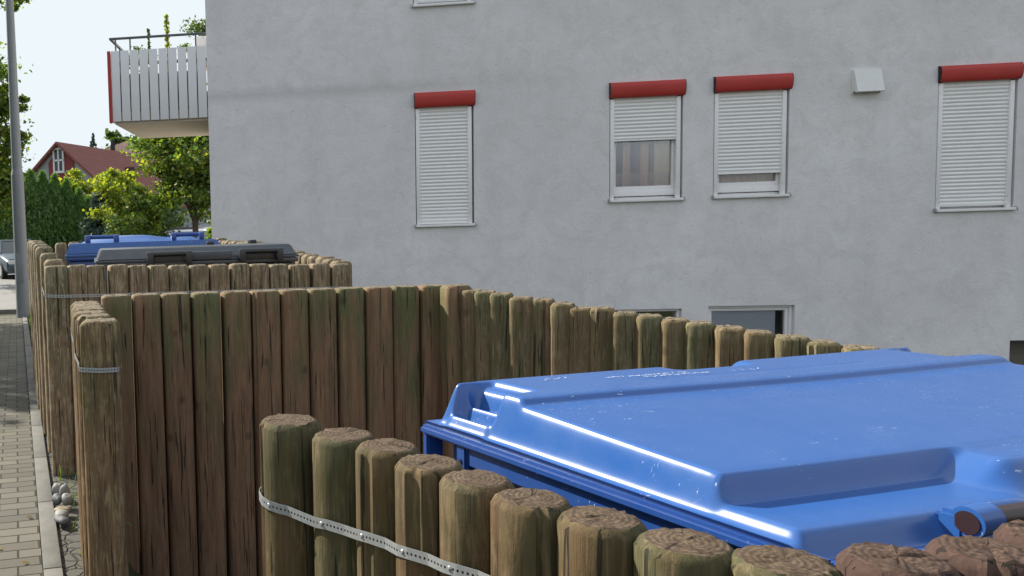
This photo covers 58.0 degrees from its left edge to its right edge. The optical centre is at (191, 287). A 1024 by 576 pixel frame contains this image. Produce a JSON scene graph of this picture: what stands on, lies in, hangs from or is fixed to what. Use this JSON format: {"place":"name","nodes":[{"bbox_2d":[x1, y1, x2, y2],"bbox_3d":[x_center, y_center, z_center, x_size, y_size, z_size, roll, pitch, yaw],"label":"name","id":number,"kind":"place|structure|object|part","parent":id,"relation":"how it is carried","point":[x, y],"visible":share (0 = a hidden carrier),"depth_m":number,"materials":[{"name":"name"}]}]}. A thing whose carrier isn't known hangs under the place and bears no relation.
{"place":"outdoors","nodes":[
{"label":"outdoors","id":0,"kind":"place"},
{"bbox_2d":[0,274,29,308],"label":"road","id":1,"kind":"structure","parent":0,"point":[7,294],"depth_m":22.95,"materials":[{"name":"grey asphalt"}]},
{"bbox_2d":[0,239,30,278],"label":"parked car","id":2,"kind":"object","parent":1,"relation":"on","point":[7,265],"visible":0.3,"depth_m":30.54,"materials":[{"name":"silver metal"}]},
{"bbox_3d":[-6.972,-1.626,32.489,1.560,0.490,2.700,-4,4,-24],"label":"window glass","id":3,"kind":"part","parent":2,"relation":"part of","materials":[{"name":"grey glass"}]},
{"bbox_2d":[172,229,207,237],"bbox_3d":[0.028,-1.305,28.574,1.960,1.412,4.370,-2,4,-4],"label":"parked car","id":4,"kind":"object","parent":1,"relation":"on","point":[190,230],"visible":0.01,"depth_m":28.34,"materials":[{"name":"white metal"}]},
{"bbox_2d":[0,315,42,575],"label":"pavement","id":5,"kind":"structure","parent":0,"point":[19,537],"depth_m":5.73,"materials":[{"name":"grey brick"}]},
{"bbox_2d":[0,319,31,562],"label":"fallen leaves","id":6,"kind":"object","parent":5,"relation":"on","point":[28,516],"visible":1,"depth_m":4.65,"materials":[{"name":"brown plant"}]},
{"bbox_2d":[0,0,207,177],"label":"sky","id":7,"kind":"structure","parent":0,"point":[67,43],"materials":[{"name":"white"}]},
{"bbox_2d":[0,314,257,575],"bbox_3d":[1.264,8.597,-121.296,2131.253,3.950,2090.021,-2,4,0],"label":"ground","id":8,"kind":"structure","parent":0,"point":[132,572],"depth_m":4.95,"materials":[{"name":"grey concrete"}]},
{"bbox_2d":[0,198,12,239],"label":"thuja tree","id":9,"kind":"object","parent":8,"relation":"on","point":[7,230],"visible":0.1,"depth_m":38.11,"materials":[{"name":"green plant"}]},
{"bbox_2d":[0,309,16,313],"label":"road kerb","id":10,"kind":"structure","parent":8,"relation":"on","point":[7,311],"depth_m":17.07,"materials":[{"name":"concrete"}]},
{"bbox_2d":[5,0,29,318],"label":"lamp post","id":11,"kind":"object","parent":8,"relation":"on","point":[20,253],"visible":0.93,"depth_m":15.82,"materials":[{"name":"grey metal"}]},
{"bbox_2d":[17,254,23,281],"bbox_3d":[-3.285,-0.382,15.902,0.110,0.550,0.018,-2,4,0],"label":"access door","id":12,"kind":"structure","parent":11,"relation":"in","point":[19,256],"depth_m":15.89,"materials":[{"name":"grey metal"}]},
{"bbox_2d":[0,0,36,226],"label":"street tree","id":13,"kind":"object","parent":8,"relation":"on","point":[5,174],"visible":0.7,"depth_m":27.67,"materials":[{"name":"green plant"}]},
{"bbox_2d":[6,199,31,238],"bbox_3d":[-8.086,-3.006,38.886,1.747,4.663,1.810,-2,4,0],"label":"thuja tree","id":14,"kind":"object","parent":8,"relation":"on","point":[27,220],"visible":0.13,"depth_m":38.52,"materials":[{"name":"green plant"}]},
{"bbox_2d":[24,169,47,242],"bbox_3d":[-7.526,-3.189,39.193,1.700,4.895,1.679,-2,4,0],"label":"thuja tree","id":15,"kind":"object","parent":8,"relation":"on","point":[33,200],"visible":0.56,"depth_m":38.69,"materials":[{"name":"green plant"}]},
{"bbox_2d":[22,317,62,575],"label":"kerb","id":16,"kind":"structure","parent":8,"relation":"on","point":[51,558],"depth_m":5.20,"materials":[{"name":"concrete"}]},
{"bbox_2d":[36,169,56,252],"bbox_3d":[-7.031,-3.182,39.380,1.634,4.833,1.571,-2,4,0],"label":"thuja tree","id":17,"kind":"object","parent":8,"relation":"on","point":[44,194],"visible":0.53,"depth_m":38.94,"materials":[{"name":"green plant"}]},
{"bbox_2d":[49,171,67,249],"bbox_3d":[-6.526,-3.172,39.554,1.608,4.732,1.605,-2,4,0],"label":"thuja tree","id":18,"kind":"object","parent":8,"relation":"on","point":[58,228],"visible":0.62,"depth_m":39.18,"materials":[{"name":"green plant"}]},
{"bbox_2d":[42,423,82,575],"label":"stone strip","id":19,"kind":"object","parent":8,"relation":"on","point":[69,541],"visible":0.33,"depth_m":4.44,"materials":[{"name":"grey stone"}]},
{"bbox_2d":[52,493,61,504],"bbox_3d":[-0.779,1.230,4.838,0.064,0.072,0.096,-3,4,-22],"label":"pebble","id":20,"kind":"object","parent":19,"relation":"on","point":[57,498],"visible":0.99,"depth_m":4.81,"materials":[{"name":"grey stone"}]},
{"bbox_2d":[52,483,61,493],"bbox_3d":[-0.815,1.214,5.028,0.065,0.068,0.058,0,4,24],"label":"pebble","id":21,"kind":"object","parent":19,"relation":"on","point":[56,487],"visible":0.69,"depth_m":5.01,"materials":[{"name":"grey stone"}]},
{"bbox_2d":[54,509,68,517],"bbox_3d":[-0.719,1.257,4.587,0.079,0.062,0.089,-2,4,-7],"label":"pebble","id":22,"kind":"object","parent":19,"relation":"on","point":[62,512],"visible":0.6,"depth_m":4.58,"materials":[{"name":"grey stone"}]},
{"bbox_2d":[53,506,69,511],"bbox_3d":[-0.730,1.250,4.683,0.096,0.038,0.081,-3,4,-16],"label":"pebble","id":23,"kind":"object","parent":19,"relation":"on","point":[67,508],"visible":0.54,"depth_m":4.67,"materials":[{"name":"beige stone"}]},
{"bbox_2d":[54,515,69,524],"bbox_3d":[-0.710,1.260,4.526,0.066,0.047,0.120,-5,5,-41],"label":"pebble","id":24,"kind":"object","parent":19,"relation":"on","point":[61,520],"visible":1,"depth_m":4.49,"materials":[{"name":"grey stone"}]},
{"bbox_2d":[59,483,69,494],"bbox_3d":[-0.760,1.213,4.956,0.059,0.093,0.068,2,5,41],"label":"pebble","id":25,"kind":"object","parent":19,"relation":"on","point":[64,488],"visible":0.66,"depth_m":4.94,"materials":[{"name":"grey stone"}]},
{"bbox_2d":[62,493,72,505],"bbox_3d":[-0.724,1.225,4.818,0.066,0.073,0.081,-2,4,-1],"label":"pebble","id":26,"kind":"object","parent":19,"relation":"on","point":[67,498],"visible":1,"depth_m":4.79,"materials":[{"name":"grey stone"}]},
{"bbox_2d":[61,177,76,264],"bbox_3d":[-6.019,-3.111,39.865,1.429,4.398,1.403,-1,4,14],"label":"thuja tree","id":27,"kind":"object","parent":8,"relation":"on","point":[70,208],"visible":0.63,"depth_m":39.48,"materials":[{"name":"green plant"}]},
{"bbox_2d":[58,167,102,204],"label":"garden tree","id":28,"kind":"object","parent":8,"relation":"on","point":[76,175],"visible":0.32,"depth_m":50.86,"materials":[{"name":"green plant"}]},
{"bbox_2d":[73,186,88,239],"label":"thuja tree","id":29,"kind":"object","parent":8,"relation":"on","point":[80,203],"visible":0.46,"depth_m":39.78,"materials":[{"name":"green plant"}]},
{"bbox_2d":[85,197,90,233],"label":"thuja tree","id":30,"kind":"object","parent":8,"relation":"on","point":[87,200],"visible":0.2,"depth_m":40.16,"materials":[{"name":"green plant"}]},
{"bbox_2d":[27,313,149,562],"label":"grass","id":31,"kind":"structure","parent":8,"relation":"on","point":[73,495],"depth_m":5.02,"materials":[{"name":"green plant"}]},
{"bbox_2d":[90,133,96,147],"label":"conifer tree","id":32,"kind":"object","parent":8,"relation":"on","point":[92,143],"visible":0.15,"depth_m":118.66,"materials":[{"name":"green plant"}]},
{"bbox_2d":[74,175,117,242],"bbox_3d":[-3.769,-3.005,36.874,3.622,4.163,3.614,-2,4,0],"label":"conifer tree","id":33,"kind":"object","parent":8,"relation":"on","point":[97,227],"visible":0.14,"depth_m":36.25,"materials":[{"name":"green plant"}]},
{"bbox_2d":[101,128,133,148],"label":"distant tree","id":34,"kind":"object","parent":8,"relation":"on","point":[110,135],"visible":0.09,"depth_m":128.70,"materials":[{"name":"green plant"}]},
{"bbox_2d":[82,167,159,233],"bbox_3d":[-2.399,-2.397,29.794,3.105,3.846,2.767,-4,5,-31],"label":"young tree","id":35,"kind":"object","parent":8,"relation":"on","point":[103,186],"visible":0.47,"depth_m":29.27,"materials":[{"name":"green plant"}]},
{"bbox_2d":[32,142,210,224],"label":"red roof house","id":36,"kind":"structure","parent":8,"relation":"on","point":[59,158],"depth_m":60.27,"materials":[{"name":"tile"}]},
{"bbox_2d":[52,147,64,172],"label":"window","id":37,"kind":"structure","parent":36,"relation":"in","point":[58,155],"depth_m":59.35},
{"bbox_2d":[65,232,218,265],"bbox_3d":[-0.455,0.181,7.830,1.401,1.385,0.960,-2,4,-7],"label":"waste container","id":38,"kind":"object","parent":8,"relation":"on","point":[85,252],"visible":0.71,"depth_m":7.36,"materials":[{"name":"blue plastic"}]},
{"bbox_2d":[102,209,199,236],"bbox_3d":[-1.641,-1.507,28.332,2.900,2.364,2.961,1,5,38],"label":"dark shrub","id":39,"kind":"object","parent":8,"relation":"on","point":[114,225],"visible":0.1,"depth_m":28.29,"materials":[{"name":"green plant"}]},
{"bbox_2d":[107,140,209,192],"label":"hip roof house","id":40,"kind":"structure","parent":8,"relation":"on","point":[118,147],"depth_m":85.05,"materials":[{"name":"brown tile"}]},
{"bbox_2d":[113,133,211,237],"bbox_3d":[0.094,-2.807,23.774,4.866,5.894,4.296,1,5,30],"label":"maple tree","id":41,"kind":"object","parent":8,"relation":"on","point":[182,170],"visible":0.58,"depth_m":23.13,"materials":[{"name":"green plant"}]},
{"bbox_2d":[144,192,184,228],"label":"dark bush","id":42,"kind":"object","parent":8,"relation":"on","point":[177,208],"visible":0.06,"depth_m":59.16,"materials":[{"name":"green plant"}]},
{"bbox_2d":[27,238,351,475],"bbox_3d":[-0.320,0.548,7.770,2.256,2.046,4.368,-3,4,-12],"label":"palisade enclosure","id":43,"kind":"object","parent":8,"relation":"on","point":[59,286],"visible":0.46,"depth_m":5.59,"materials":[{"name":"brown wood"}]},
{"bbox_2d":[94,240,299,293],"bbox_3d":[0.012,0.302,6.588,1.520,1.325,1.010,-2,4,-7],"label":"waste container","id":44,"kind":"object","parent":8,"relation":"on","point":[249,252],"visible":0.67,"depth_m":6.12,"materials":[{"name":"grey plastic"}]},
{"bbox_2d":[204,227,211,238],"bbox_3d":[0.447,-0.510,19.537,0.519,1.902,0.578,-2,4,0],"label":"bush","id":45,"kind":"object","parent":8,"relation":"on","point":[209,231],"visible":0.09,"depth_m":19.50,"materials":[{"name":"green plant"}]},
{"bbox_2d":[70,284,952,575],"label":"palisade enclosure","id":46,"kind":"object","parent":8,"relation":"on","point":[396,362],"visible":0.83,"depth_m":4.62,"materials":[{"name":"brown wood"}]},
{"bbox_2d":[107,0,1023,364],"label":"apartment building","id":47,"kind":"structure","parent":8,"relation":"on","point":[843,172],"depth_m":10.94,"materials":[{"name":"grey paint"}]},
{"bbox_2d":[119,45,157,71],"bbox_3d":[-0.740,-2.999,12.018,0.424,0.951,0.599,-4,4,-26],"label":"trailing plant","id":48,"kind":"object","parent":47,"relation":"on","point":[136,48],"visible":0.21,"depth_m":11.91,"materials":[{"name":"green plant"}]},
{"bbox_2d":[146,28,150,72],"bbox_3d":[-0.610,-3.138,12.035,0.240,1.217,0.234,-1,4,8],"label":"climbing plant","id":49,"kind":"object","parent":47,"relation":"on","point":[148,39],"visible":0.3,"depth_m":12.00,"materials":[{"name":"green plant"}]},
{"bbox_2d":[163,14,171,71],"bbox_3d":[-0.345,-3.239,11.992,0.240,1.409,0.234,-1,4,8],"label":"climbing plant","id":50,"kind":"object","parent":47,"relation":"on","point":[167,45],"visible":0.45,"depth_m":11.95,"materials":[{"name":"green plant"}]},
{"bbox_2d":[176,43,190,51],"bbox_3d":[-0.080,-3.029,11.918,0.240,0.984,0.245,1,5,29],"label":"potted plant","id":51,"kind":"object","parent":47,"relation":"on","point":[185,45],"visible":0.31,"depth_m":11.87,"materials":[{"name":"green plant"}]},
{"bbox_2d":[179,15,207,107],"bbox_3d":[0.183,-3.254,12.053,0.661,1.398,0.646,-3,4,-14],"label":"potted shrub","id":52,"kind":"object","parent":47,"relation":"on","point":[200,27],"visible":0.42,"depth_m":11.93,"materials":[{"name":"green plant"}]},
{"bbox_2d":[412,0,475,7],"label":"window","id":53,"kind":"structure","parent":47,"relation":"in","point":[416,3],"depth_m":11.09,"materials":[{"name":"white paint"}]},
{"bbox_2d":[414,90,475,227],"bbox_3d":[3.429,-1.747,11.366,0.802,1.813,0.368,-1,4,8],"label":"window","id":54,"kind":"structure","parent":47,"relation":"in","point":[443,119],"depth_m":11.27,"materials":[{"name":"white paint"}]},
{"bbox_2d":[608,79,686,202],"bbox_3d":[5.963,-1.925,11.016,0.937,1.563,0.368,-1,4,8],"label":"window","id":55,"kind":"structure","parent":47,"relation":"in","point":[645,116],"depth_m":10.94,"materials":[{"name":"white paint"}]},
{"bbox_2d":[616,309,679,317],"bbox_3d":[5.960,0.543,11.258,1.092,0.547,0.249,-1,4,8],"label":"basement window","id":56,"kind":"structure","parent":47,"relation":"in","point":[665,313],"depth_m":11.12,"materials":[{"name":"white paint"}]},
{"bbox_2d":[708,305,791,334],"bbox_3d":[7.342,0.491,11.070,1.047,0.552,0.249,-1,4,8],"label":"basement window","id":57,"kind":"structure","parent":47,"relation":"in","point":[762,317],"depth_m":10.99,"materials":[{"name":"white paint"}]},
{"bbox_2d":[711,73,793,198],"bbox_3d":[7.222,-1.959,10.845,0.932,1.568,0.368,-1,4,8],"label":"window","id":58,"kind":"structure","parent":47,"relation":"in","point":[749,140],"depth_m":10.75,"materials":[{"name":"white paint"}]},
{"bbox_2d":[933,62,1023,211],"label":"window","id":59,"kind":"structure","parent":47,"relation":"in","point":[975,117],"depth_m":10.41,"materials":[{"name":"white paint"}]},
{"bbox_2d":[259,413,1023,575],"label":"round post fence","id":60,"kind":"object","parent":8,"relation":"on","point":[349,501],"visible":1,"depth_m":1.25,"materials":[{"name":"brown wood"}]},
{"bbox_2d":[421,347,1023,566],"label":"waste container","id":61,"kind":"object","parent":8,"relation":"on","point":[829,457],"visible":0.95,"depth_m":1.35,"materials":[{"name":"blue plastic"}]},
{"bbox_2d":[165,220,210,234],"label":"side road","id":62,"kind":"structure","parent":0,"point":[203,226],"depth_m":64.81,"materials":[{"name":"grey asphalt"}]},
{"bbox_2d":[170,227,191,229],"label":"pale kerb","id":63,"kind":"structure","parent":62,"relation":"on","point":[179,228],"depth_m":59.84,"materials":[{"name":"concrete"}]}
]}

